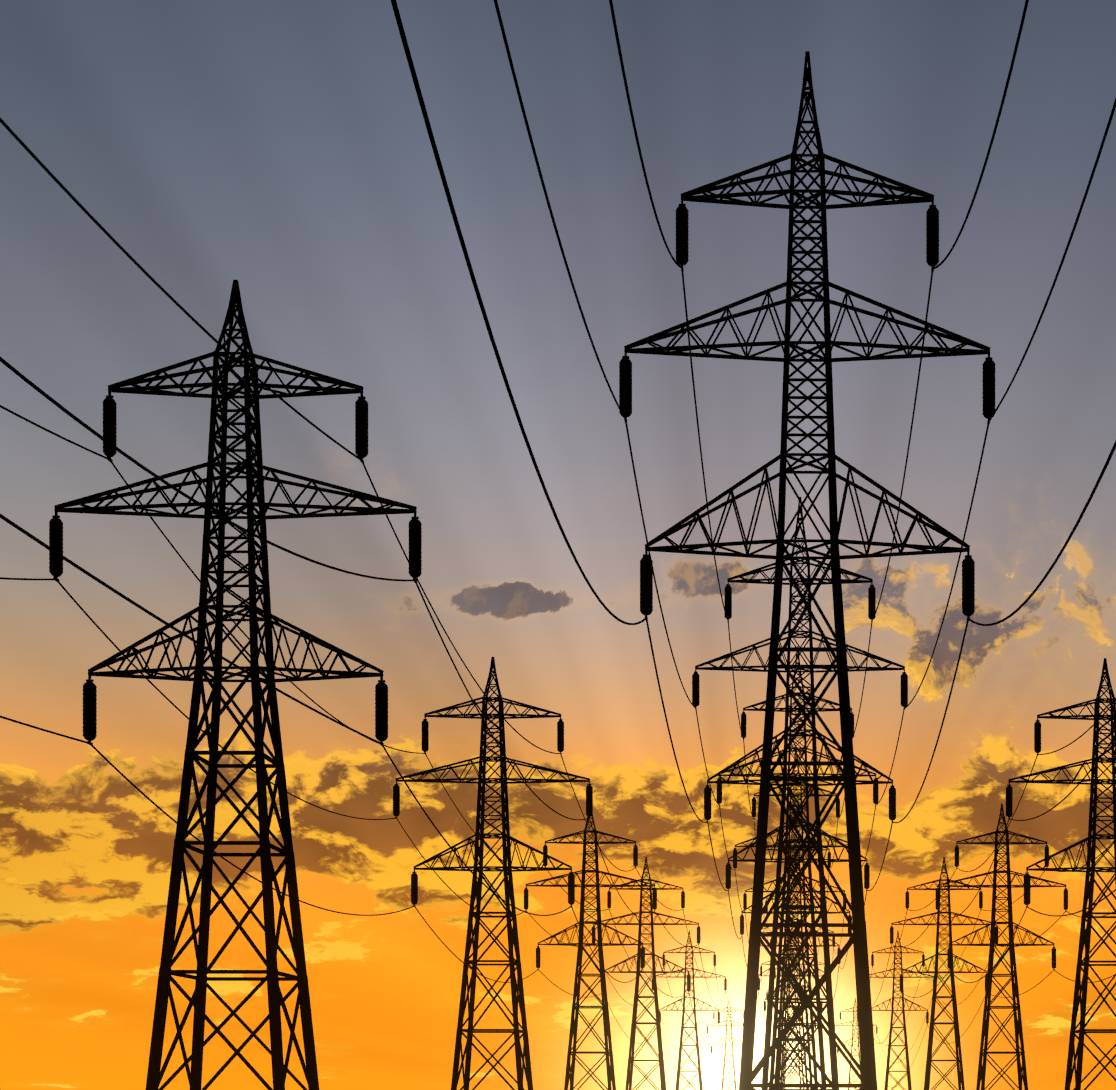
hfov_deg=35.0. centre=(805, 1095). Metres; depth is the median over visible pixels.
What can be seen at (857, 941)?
pylon
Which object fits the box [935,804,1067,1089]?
pylon
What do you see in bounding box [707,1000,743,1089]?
pylon
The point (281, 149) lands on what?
sky
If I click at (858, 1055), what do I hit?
pylon
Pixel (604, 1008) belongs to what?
pylon
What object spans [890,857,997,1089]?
pylon
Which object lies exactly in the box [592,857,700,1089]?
pylon
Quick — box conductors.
[0,0,1115,1086]
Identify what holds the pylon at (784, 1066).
on the ground
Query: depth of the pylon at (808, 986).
237.58 m
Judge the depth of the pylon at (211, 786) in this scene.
79.24 m
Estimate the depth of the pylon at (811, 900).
184.84 m
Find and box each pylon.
[49,280,421,1089]
[393,657,592,1089]
[524,815,656,1089]
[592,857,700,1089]
[619,51,994,1089]
[652,930,726,1089]
[692,497,907,1089]
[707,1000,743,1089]
[717,646,878,1088]
[733,750,851,1088]
[743,817,845,1088]
[758,877,834,1088]
[760,914,824,1088]
[766,965,815,1088]
[835,998,877,1089]
[869,931,933,1089]
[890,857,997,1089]
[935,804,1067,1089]
[1006,658,1115,1089]
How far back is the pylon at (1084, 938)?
147.91 m
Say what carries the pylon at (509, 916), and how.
on the ground
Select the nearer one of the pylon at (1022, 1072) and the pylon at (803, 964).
the pylon at (1022, 1072)
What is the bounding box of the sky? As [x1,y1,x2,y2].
[0,0,1115,1089]
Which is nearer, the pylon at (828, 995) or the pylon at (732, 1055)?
the pylon at (828, 995)
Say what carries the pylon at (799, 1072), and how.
on the ground
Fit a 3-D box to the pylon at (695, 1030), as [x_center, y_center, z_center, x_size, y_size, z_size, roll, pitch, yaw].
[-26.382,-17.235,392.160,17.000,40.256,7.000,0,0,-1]
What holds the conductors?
attached to the pylon at (1084, 938)
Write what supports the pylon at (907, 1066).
on the ground
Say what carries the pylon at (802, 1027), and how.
on the ground

